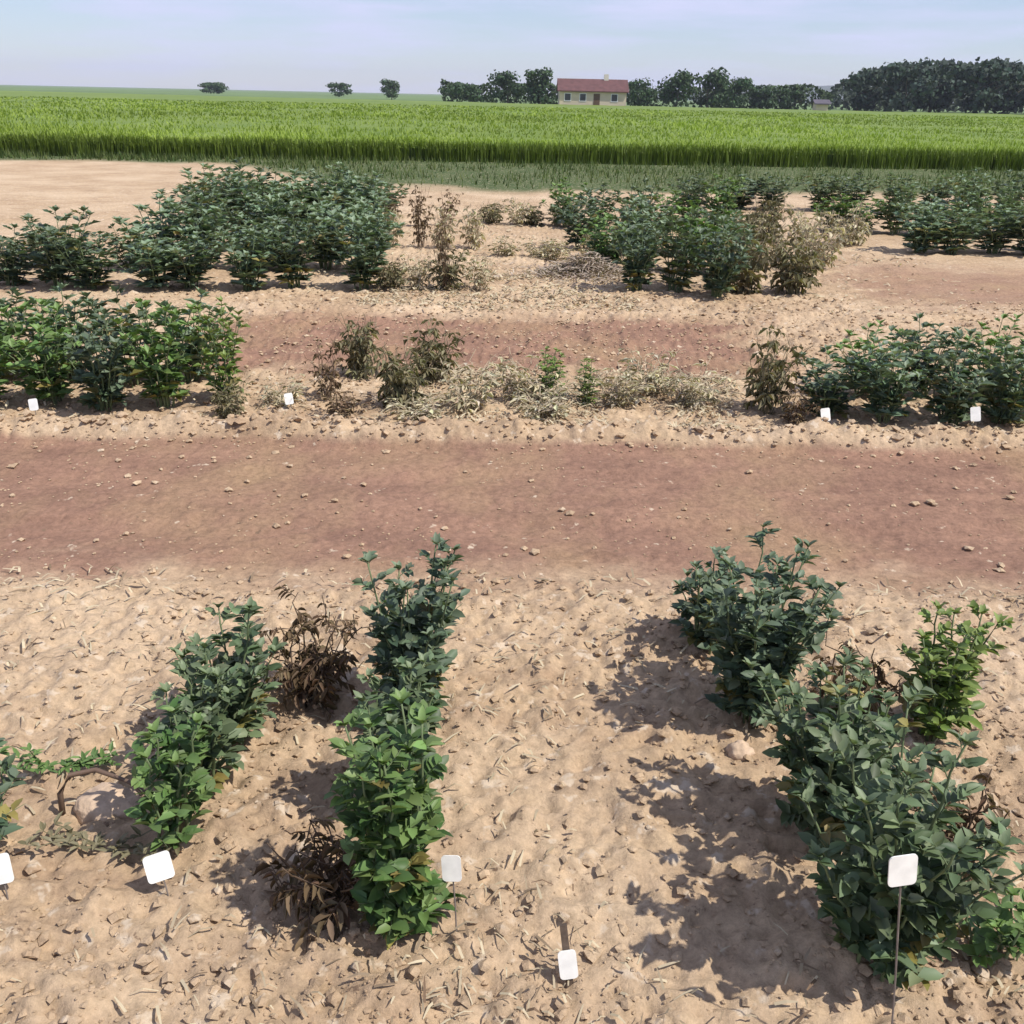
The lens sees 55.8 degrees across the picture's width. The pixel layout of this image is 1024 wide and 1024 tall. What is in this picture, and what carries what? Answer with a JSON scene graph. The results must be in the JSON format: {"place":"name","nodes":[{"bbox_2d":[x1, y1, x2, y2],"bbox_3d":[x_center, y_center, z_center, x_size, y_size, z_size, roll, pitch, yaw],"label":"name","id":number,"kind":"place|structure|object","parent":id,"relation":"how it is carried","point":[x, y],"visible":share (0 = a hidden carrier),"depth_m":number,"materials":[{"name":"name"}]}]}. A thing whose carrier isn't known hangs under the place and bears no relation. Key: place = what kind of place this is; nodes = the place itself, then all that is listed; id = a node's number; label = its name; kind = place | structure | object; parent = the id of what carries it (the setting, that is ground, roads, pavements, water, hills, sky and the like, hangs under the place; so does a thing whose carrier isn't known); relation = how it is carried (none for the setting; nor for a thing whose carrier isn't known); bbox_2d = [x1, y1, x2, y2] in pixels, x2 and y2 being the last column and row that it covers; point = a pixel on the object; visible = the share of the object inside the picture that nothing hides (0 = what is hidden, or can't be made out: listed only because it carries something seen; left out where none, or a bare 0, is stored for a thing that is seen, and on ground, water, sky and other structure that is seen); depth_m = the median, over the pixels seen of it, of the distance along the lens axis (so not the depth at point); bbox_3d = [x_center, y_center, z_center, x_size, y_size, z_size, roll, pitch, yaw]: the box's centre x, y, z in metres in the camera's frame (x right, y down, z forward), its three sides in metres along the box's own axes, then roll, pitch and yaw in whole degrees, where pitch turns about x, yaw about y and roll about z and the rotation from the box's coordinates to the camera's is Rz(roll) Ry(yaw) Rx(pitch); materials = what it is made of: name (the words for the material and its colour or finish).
{"place":"outdoors","nodes":[
{"label":"outdoors","id":0,"kind":"place"},
{"bbox_2d":[0,85,1023,1023],"bbox_3d":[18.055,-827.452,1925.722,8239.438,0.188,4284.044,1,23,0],"label":"ground","id":1,"kind":"structure","parent":0,"point":[104,191],"depth_m":2.76,"materials":[{"name":"soil"}]},
{"bbox_2d":[0,737,26,839],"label":"bean plant","id":2,"kind":"object","parent":1,"relation":"on","point":[6,785],"visible":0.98,"depth_m":2.18,"materials":[{"name":"green plant"}]},
{"bbox_2d":[0,223,49,285],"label":"bean plant","id":3,"kind":"object","parent":1,"relation":"on","point":[11,267],"visible":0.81,"depth_m":8.30,"materials":[{"name":"green plant"}]},
{"bbox_2d":[0,298,81,405],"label":"bean plant","id":4,"kind":"object","parent":1,"relation":"on","point":[34,370],"visible":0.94,"depth_m":5.15,"materials":[{"name":"green plant"}]},
{"bbox_2d":[20,205,100,285],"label":"bean plant","id":5,"kind":"object","parent":1,"relation":"on","point":[54,273],"visible":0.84,"depth_m":8.17,"materials":[{"name":"green plant"}]},
{"bbox_2d":[0,740,121,774],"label":"creeping weed","id":6,"kind":"object","parent":1,"relation":"on","point":[88,762],"visible":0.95,"depth_m":2.42,"materials":[{"name":"green plant"}]},
{"bbox_2d":[20,281,103,382],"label":"bean plant","id":7,"kind":"object","parent":1,"relation":"on","point":[69,315],"visible":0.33,"depth_m":5.59,"materials":[{"name":"green plant"}]},
{"bbox_2d":[40,228,119,289],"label":"bean plant","id":8,"kind":"object","parent":1,"relation":"on","point":[85,272],"visible":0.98,"depth_m":8.16,"materials":[{"name":"green plant"}]},
{"bbox_2d":[18,811,180,861],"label":"creeping weed","id":9,"kind":"object","parent":1,"relation":"on","point":[71,838],"visible":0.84,"depth_m":2.18,"materials":[{"name":"green plant"}]},
{"bbox_2d":[62,302,137,411],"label":"bean plant","id":10,"kind":"object","parent":1,"relation":"on","point":[107,389],"visible":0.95,"depth_m":5.06,"materials":[{"name":"green plant"}]},
{"bbox_2d":[73,782,140,824],"bbox_3d":[-0.975,0.701,2.339,0.158,0.073,0.132,-7,25,-19],"label":"earth clod","id":11,"kind":"object","parent":1,"relation":"on","point":[102,801],"visible":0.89,"depth_m":2.31,"materials":[{"name":"brown soil"}]},
{"bbox_2d":[79,285,160,387],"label":"bean plant","id":12,"kind":"object","parent":1,"relation":"on","point":[128,372],"visible":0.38,"depth_m":5.55,"materials":[{"name":"green plant"}]},
{"bbox_2d":[107,226,182,288],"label":"bean plant","id":13,"kind":"object","parent":1,"relation":"on","point":[151,272],"visible":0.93,"depth_m":8.18,"materials":[{"name":"green plant"}]},
{"bbox_2d":[112,193,195,259],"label":"bean plant","id":14,"kind":"object","parent":1,"relation":"on","point":[158,221],"visible":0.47,"depth_m":9.15,"materials":[{"name":"green plant"}]},
{"bbox_2d":[111,297,201,408],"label":"bean plant","id":15,"kind":"object","parent":1,"relation":"on","point":[169,377],"visible":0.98,"depth_m":5.13,"materials":[{"name":"green plant"}]},
{"bbox_2d":[143,850,174,895],"bbox_3d":[-0.739,0.802,2.060,0.055,0.160,0.008,-15,5,-15],"label":"plot tag","id":16,"kind":"object","parent":1,"relation":"on","point":[158,867],"visible":0.87,"depth_m":2.05,"materials":[{"name":"white plastic"}]},
{"bbox_2d":[124,696,221,851],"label":"bean plant","id":17,"kind":"object","parent":1,"relation":"on","point":[165,802],"visible":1,"depth_m":2.15,"materials":[{"name":"green plant"}]},
{"bbox_2d":[143,226,220,288],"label":"bean plant","id":18,"kind":"object","parent":1,"relation":"on","point":[188,265],"visible":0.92,"depth_m":8.27,"materials":[{"name":"green plant"}]},
{"bbox_2d":[154,287,235,383],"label":"bean plant","id":19,"kind":"object","parent":1,"relation":"on","point":[196,372],"visible":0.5,"depth_m":5.66,"materials":[{"name":"green plant"}]},
{"bbox_2d":[150,660,246,791],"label":"bean plant","id":20,"kind":"object","parent":1,"relation":"on","point":[214,716],"visible":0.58,"depth_m":2.33,"materials":[{"name":"green plant"}]},
{"bbox_2d":[167,192,231,266],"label":"bean plant","id":21,"kind":"object","parent":1,"relation":"on","point":[209,221],"visible":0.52,"depth_m":9.17,"materials":[{"name":"green plant"}]},
{"bbox_2d":[176,162,242,216],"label":"bean plant","id":22,"kind":"object","parent":1,"relation":"on","point":[210,176],"visible":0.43,"depth_m":11.54,"materials":[{"name":"green plant"}]},
{"bbox_2d":[185,295,249,399],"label":"bean plant","id":23,"kind":"object","parent":1,"relation":"on","point":[228,352],"visible":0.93,"depth_m":5.25,"materials":[{"name":"green plant"}]},
{"bbox_2d":[168,596,288,745],"bbox_3d":[-0.730,0.443,2.509,0.271,0.472,0.330,-15,28,-33],"label":"bean plant","id":24,"kind":"object","parent":1,"relation":"on","point":[245,676],"visible":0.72,"depth_m":2.49,"materials":[{"name":"green plant"}]},
{"bbox_2d":[209,379,254,418],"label":"withered bean plant","id":25,"kind":"object","parent":1,"relation":"on","point":[227,406],"visible":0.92,"depth_m":5.08,"materials":[{"name":"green plant"}]},
{"bbox_2d":[210,190,268,243],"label":"bean plant","id":26,"kind":"object","parent":1,"relation":"on","point":[232,219],"visible":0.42,"depth_m":10.34,"materials":[{"name":"green plant"}]},
{"bbox_2d":[214,220,284,291],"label":"bean plant","id":27,"kind":"object","parent":1,"relation":"on","point":[249,273],"visible":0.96,"depth_m":8.26,"materials":[{"name":"green plant"}]},
{"bbox_2d":[242,179,308,242],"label":"bean plant","id":28,"kind":"object","parent":1,"relation":"on","point":[280,212],"visible":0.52,"depth_m":10.35,"materials":[{"name":"green plant"}]},
{"bbox_2d":[253,207,325,287],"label":"bean plant","id":29,"kind":"object","parent":1,"relation":"on","point":[294,268],"visible":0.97,"depth_m":8.37,"materials":[{"name":"green plant"}]},
{"bbox_2d":[253,817,364,951],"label":"withered bean plant","id":30,"kind":"object","parent":1,"relation":"on","point":[336,904],"visible":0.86,"depth_m":1.99,"materials":[{"name":"brown plant"}]},
{"bbox_2d":[258,585,373,721],"bbox_3d":[-0.532,0.411,2.730,0.378,0.346,0.347,1,23,0],"label":"withered bean plant","id":31,"kind":"object","parent":1,"relation":"on","point":[314,659],"visible":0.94,"depth_m":2.70,"materials":[{"name":"brown plant"}]},
{"bbox_2d":[298,337,343,401],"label":"withered bean plant","id":32,"kind":"object","parent":1,"relation":"on","point":[322,386],"visible":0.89,"depth_m":5.37,"materials":[{"name":"brown plant"}]},
{"bbox_2d":[288,190,361,269],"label":"bean plant","id":33,"kind":"object","parent":1,"relation":"on","point":[324,257],"visible":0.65,"depth_m":9.33,"materials":[{"name":"green plant"}]},
{"bbox_2d":[316,222,393,290],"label":"bean plant","id":34,"kind":"object","parent":1,"relation":"on","point":[361,262],"visible":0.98,"depth_m":8.42,"materials":[{"name":"green plant"}]},
{"bbox_2d":[334,313,386,380],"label":"withered bean plant","id":35,"kind":"object","parent":1,"relation":"on","point":[357,346],"visible":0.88,"depth_m":5.79,"materials":[{"name":"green plant"}]},
{"bbox_2d":[329,199,406,270],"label":"bean plant","id":36,"kind":"object","parent":1,"relation":"on","point":[373,217],"visible":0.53,"depth_m":9.14,"materials":[{"name":"green plant"}]},
{"bbox_2d":[323,687,467,950],"bbox_3d":[-0.234,0.637,1.923,0.232,0.593,0.241,19,29,35],"label":"bean plant","id":37,"kind":"object","parent":1,"relation":"on","point":[398,888],"visible":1,"depth_m":1.86,"materials":[{"name":"green plant"}]},
{"bbox_2d":[359,335,435,408],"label":"withered bean plant","id":38,"kind":"object","parent":1,"relation":"on","point":[399,384],"visible":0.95,"depth_m":5.24,"materials":[{"name":"brown plant"}]},
{"bbox_2d":[353,650,449,809],"bbox_3d":[-0.263,0.549,2.256,0.241,0.470,0.245,16,27,30],"label":"bean plant","id":39,"kind":"object","parent":1,"relation":"on","point":[411,681],"visible":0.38,"depth_m":2.21,"materials":[{"name":"green plant"}]},
{"bbox_2d":[352,532,470,717],"bbox_3d":[-0.265,0.340,2.575,0.315,0.597,0.309,1,23,0],"label":"bean plant","id":40,"kind":"object","parent":1,"relation":"on","point":[413,624],"visible":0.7,"depth_m":2.52,"materials":[{"name":"green plant"}]},
{"bbox_2d":[382,390,455,419],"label":"withered bean plant","id":41,"kind":"object","parent":1,"relation":"on","point":[427,410],"visible":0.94,"depth_m":5.09,"materials":[{"name":"beige plant"}]},
{"bbox_2d":[404,318,469,384],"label":"withered bean plant","id":42,"kind":"object","parent":1,"relation":"on","point":[426,346],"visible":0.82,"depth_m":5.69,"materials":[{"name":"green plant"}]},
{"bbox_2d":[421,247,472,290],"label":"withered bean plant","id":43,"kind":"object","parent":1,"relation":"on","point":[453,271],"visible":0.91,"depth_m":8.51,"materials":[{"name":"beige plant"}]},
{"bbox_2d":[432,349,507,414],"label":"withered bean plant","id":44,"kind":"object","parent":1,"relation":"on","point":[472,398],"visible":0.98,"depth_m":5.25,"materials":[{"name":"beige plant"}]},
{"bbox_2d":[0,91,1023,170],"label":"crop","id":45,"kind":"object","parent":1,"relation":"on","point":[63,123],"visible":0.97,"depth_m":32.34,"materials":[{"name":"green plant"}]},
{"bbox_2d":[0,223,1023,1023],"bbox_3d":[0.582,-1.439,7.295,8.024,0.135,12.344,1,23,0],"label":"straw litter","id":46,"kind":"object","parent":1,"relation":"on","point":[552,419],"visible":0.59,"depth_m":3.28,"materials":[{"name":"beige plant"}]},
{"bbox_2d":[0,277,1023,1023],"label":"soil crumbs","id":47,"kind":"object","parent":1,"relation":"on","point":[34,931],"visible":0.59,"depth_m":2.41,"materials":[{"name":"brown soil"}]},
{"bbox_2d":[489,347,561,401],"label":"withered bean plant","id":48,"kind":"object","parent":1,"relation":"on","point":[520,375],"visible":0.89,"depth_m":5.42,"materials":[{"name":"beige plant"}]},
{"bbox_2d":[508,377,586,420],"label":"withered bean plant","id":49,"kind":"object","parent":1,"relation":"on","point":[556,405],"visible":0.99,"depth_m":5.17,"materials":[{"name":"beige plant"}]},
{"bbox_2d":[494,249,663,285],"bbox_3d":[0.724,-2.436,9.428,1.866,0.278,1.380,1,23,0],"label":"straw heap","id":50,"kind":"object","parent":1,"relation":"on","point":[587,263],"visible":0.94,"depth_m":9.32,"materials":[{"name":"beige plant"}]},
{"bbox_2d":[550,188,607,249],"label":"bean plant","id":51,"kind":"object","parent":1,"relation":"on","point":[578,215],"visible":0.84,"depth_m":10.80,"materials":[{"name":"green plant"}]},
{"bbox_2d":[575,209,630,269],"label":"bean plant","id":52,"kind":"object","parent":1,"relation":"on","point":[599,243],"visible":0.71,"depth_m":9.54,"materials":[{"name":"green plant"}]},
{"bbox_2d":[577,362,663,409],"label":"withered bean plant","id":53,"kind":"object","parent":1,"relation":"on","point":[615,397],"visible":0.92,"depth_m":5.42,"materials":[{"name":"beige plant"}]},
{"bbox_2d":[606,213,666,290],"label":"bean plant","id":54,"kind":"object","parent":1,"relation":"on","point":[635,271],"visible":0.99,"depth_m":8.56,"materials":[{"name":"green plant"}]},
{"bbox_2d":[615,346,684,396],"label":"withered bean plant","id":55,"kind":"object","parent":1,"relation":"on","point":[661,369],"visible":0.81,"depth_m":5.66,"materials":[{"name":"beige plant"}]},
{"bbox_2d":[651,207,712,292],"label":"bean plant","id":56,"kind":"object","parent":1,"relation":"on","point":[680,263],"visible":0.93,"depth_m":8.61,"materials":[{"name":"green plant"}]},
{"bbox_2d":[658,199,733,271],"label":"bean plant","id":57,"kind":"object","parent":1,"relation":"on","point":[696,223],"visible":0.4,"depth_m":9.45,"materials":[{"name":"green plant"}]},
{"bbox_2d":[659,359,736,409],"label":"withered bean plant","id":58,"kind":"object","parent":1,"relation":"on","point":[696,392],"visible":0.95,"depth_m":5.48,"materials":[{"name":"beige plant"}]},
{"bbox_2d":[668,546,744,654],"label":"bean plant","id":59,"kind":"object","parent":1,"relation":"on","point":[698,636],"visible":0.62,"depth_m":3.00,"materials":[{"name":"green plant"}]},
{"bbox_2d":[702,173,745,225],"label":"bean plant","id":60,"kind":"object","parent":1,"relation":"on","point":[723,199],"visible":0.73,"depth_m":12.63,"materials":[{"name":"green plant"}]},
{"bbox_2d":[696,215,763,297],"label":"bean plant","id":61,"kind":"object","parent":1,"relation":"on","point":[720,271],"visible":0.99,"depth_m":8.30,"materials":[{"name":"green plant"}]},
{"bbox_2d":[712,229,776,295],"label":"withered bean plant","id":62,"kind":"object","parent":1,"relation":"on","point":[747,277],"visible":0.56,"depth_m":8.63,"materials":[{"name":"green plant"}]},
{"bbox_2d":[700,520,846,728],"bbox_3d":[0.693,0.342,2.627,0.354,0.573,0.428,1,23,0],"label":"bean plant","id":63,"kind":"object","parent":1,"relation":"on","point":[765,636],"visible":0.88,"depth_m":2.55,"materials":[{"name":"green plant"}]},
{"bbox_2d":[736,324,811,414],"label":"withered bean plant","id":64,"kind":"object","parent":1,"relation":"on","point":[772,391],"visible":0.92,"depth_m":5.32,"materials":[{"name":"brown plant"}]},
{"bbox_2d":[757,230,834,295],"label":"withered bean plant","id":65,"kind":"object","parent":1,"relation":"on","point":[790,280],"visible":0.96,"depth_m":8.58,"materials":[{"name":"beige plant"}]},
{"bbox_2d":[741,645,919,847],"bbox_3d":[0.712,0.567,2.196,0.355,0.508,0.436,1,23,0],"label":"bean plant","id":66,"kind":"object","parent":1,"relation":"on","point":[797,728],"visible":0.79,"depth_m":2.16,"materials":[{"name":"green plant"}]},
{"bbox_2d":[796,345,873,418],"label":"bean plant","id":67,"kind":"object","parent":1,"relation":"on","point":[827,389],"visible":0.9,"depth_m":5.27,"materials":[{"name":"green plant"}]},
{"bbox_2d":[812,631,903,717],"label":"withered bean plant","id":68,"kind":"object","parent":1,"relation":"on","point":[880,677],"visible":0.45,"depth_m":2.71,"materials":[{"name":"brown plant"}]},
{"bbox_2d":[825,319,904,394],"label":"bean plant","id":69,"kind":"object","parent":1,"relation":"on","point":[858,346],"visible":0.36,"depth_m":5.66,"materials":[{"name":"green plant"}]},
{"bbox_2d":[844,328,942,423],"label":"bean plant","id":70,"kind":"object","parent":1,"relation":"on","point":[880,391],"visible":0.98,"depth_m":5.18,"materials":[{"name":"green plant"}]},
{"bbox_2d":[887,854,917,1023],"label":"plot tag","id":71,"kind":"object","parent":1,"relation":"on","point":[902,870],"visible":1,"depth_m":1.60,"materials":[{"name":"white plastic"}]},
{"bbox_2d":[790,677,1023,990],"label":"bean plant","id":72,"kind":"object","parent":1,"relation":"on","point":[883,825],"visible":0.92,"depth_m":1.78,"materials":[{"name":"green plant"}]},
{"bbox_2d":[891,194,958,252],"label":"bean plant","id":73,"kind":"object","parent":1,"relation":"on","point":[920,240],"visible":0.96,"depth_m":11.12,"materials":[{"name":"green plant"}]},
{"bbox_2d":[888,312,974,395],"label":"bean plant","id":74,"kind":"object","parent":1,"relation":"on","point":[914,337],"visible":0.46,"depth_m":5.66,"materials":[{"name":"green plant"}]},
{"bbox_2d":[893,599,1014,741],"bbox_3d":[1.179,0.440,2.602,0.291,0.450,0.242,1,23,0],"label":"bean plant","id":75,"kind":"object","parent":1,"relation":"on","point":[947,705],"visible":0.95,"depth_m":2.57,"materials":[{"name":"green plant"}]},
{"bbox_2d":[920,200,989,254],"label":"bean plant","id":76,"kind":"object","parent":1,"relation":"on","point":[951,233],"visible":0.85,"depth_m":11.15,"materials":[{"name":"green plant"}]},
{"bbox_2d":[910,760,1016,881],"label":"withered bean plant","id":77,"kind":"object","parent":1,"relation":"on","point":[967,819],"visible":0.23,"depth_m":2.13,"materials":[{"name":"brown plant"}]},
{"bbox_2d":[919,328,1016,424],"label":"bean plant","id":78,"kind":"object","parent":1,"relation":"on","point":[957,410],"visible":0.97,"depth_m":5.13,"materials":[{"name":"green plant"}]},
{"bbox_2d":[942,179,995,235],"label":"bean plant","id":79,"kind":"object","parent":1,"relation":"on","point":[978,203],"visible":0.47,"depth_m":12.53,"materials":[{"name":"green plant"}]},
{"bbox_2d":[952,884,1023,967],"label":"bean plant","id":80,"kind":"object","parent":1,"relation":"on","point":[986,938],"visible":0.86,"depth_m":1.93,"materials":[{"name":"green plant"}]},
{"bbox_2d":[954,204,1023,253],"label":"bean plant","id":81,"kind":"object","parent":1,"relation":"on","point":[995,241],"visible":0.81,"depth_m":11.24,"materials":[{"name":"green plant"}]},
{"bbox_2d":[955,313,1023,397],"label":"bean plant","id":82,"kind":"object","parent":1,"relation":"on","point":[989,341],"visible":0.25,"depth_m":5.67,"materials":[{"name":"green plant"}]},
{"bbox_2d":[967,333,1023,423],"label":"bean plant","id":83,"kind":"object","parent":1,"relation":"on","point":[1009,396],"visible":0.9,"depth_m":5.22,"materials":[{"name":"green plant"}]},
{"bbox_2d":[0,431,1023,598],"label":"path","id":84,"kind":"structure","parent":0,"point":[60,527],"depth_m":4.11,"materials":[{"name":"soil"}]},
{"bbox_2d":[0,148,1023,195],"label":"grass","id":85,"kind":"structure","parent":0,"point":[109,157],"depth_m":22.89,"materials":[{"name":"green plant"}]},
{"bbox_2d":[0,85,1023,114],"bbox_3d":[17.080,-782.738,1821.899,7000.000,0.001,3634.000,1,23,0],"label":"meadow","id":86,"kind":"structure","parent":0,"point":[297,94],"depth_m":388.40,"materials":[{"name":"green plant"}]},
{"bbox_2d":[524,67,555,103],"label":"broadleaf tree","id":87,"kind":"object","parent":86,"relation":"on","point":[536,88],"visible":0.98,"depth_m":169.13,"materials":[{"name":"green plant"}]},
{"bbox_2d":[556,74,628,105],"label":"farmhouse","id":88,"kind":"object","parent":86,"relation":"on","point":[606,90],"visible":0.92,"depth_m":153.54,"materials":[{"name":"beige paint"}]},
{"bbox_2d":[440,79,834,109],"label":"hedge","id":89,"kind":"object","parent":86,"relation":"on","point":[822,93],"visible":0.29,"depth_m":197.27,"materials":[{"name":"green plant"}]},
{"bbox_2d":[656,68,699,106],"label":"broadleaf tree","id":90,"kind":"object","parent":86,"relation":"on","point":[682,81],"visible":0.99,"depth_m":178.30,"materials":[{"name":"green plant"}]},
{"bbox_2d":[694,66,733,107],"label":"broadleaf tree","id":91,"kind":"object","parent":86,"relation":"on","point":[719,81],"visible":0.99,"depth_m":182.07,"materials":[{"name":"green plant"}]},
{"bbox_2d":[840,67,884,110],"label":"broadleaf tree","id":92,"kind":"object","parent":86,"relation":"on","point":[866,97],"visible":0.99,"depth_m":180.94,"materials":[{"name":"green plant"}]},
{"bbox_2d":[878,59,937,111],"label":"broadleaf tree","id":93,"kind":"object","parent":86,"relation":"on","point":[915,81],"visible":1,"depth_m":175.61,"materials":[{"name":"green plant"}]},
{"bbox_2d":[823,57,1023,113],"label":"woods","id":94,"kind":"object","parent":86,"relation":"on","point":[838,89],"visible":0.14,"depth_m":210.28,"materials":[{"name":"green plant"}]},
{"bbox_2d":[910,57,965,112],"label":"broadleaf tree","id":95,"kind":"object","parent":86,"relation":"on","point":[940,99],"visible":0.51,"depth_m":178.88,"materials":[{"name":"green plant"}]},
{"bbox_2d":[944,56,1011,113],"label":"broadleaf tree","id":96,"kind":"object","parent":86,"relation":"on","point":[992,70],"visible":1,"depth_m":174.04,"materials":[{"name":"green plant"}]},
{"bbox_2d":[980,59,1023,113],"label":"broadleaf tree","id":97,"kind":"object","parent":86,"relation":"on","point":[1012,101],"visible":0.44,"depth_m":177.33,"materials":[{"name":"green plant"}]},
{"bbox_2d":[0,0,1023,95],"label":"sky","id":98,"kind":"structure","parent":0,"point":[270,45],"materials":[{"name":"blue"}]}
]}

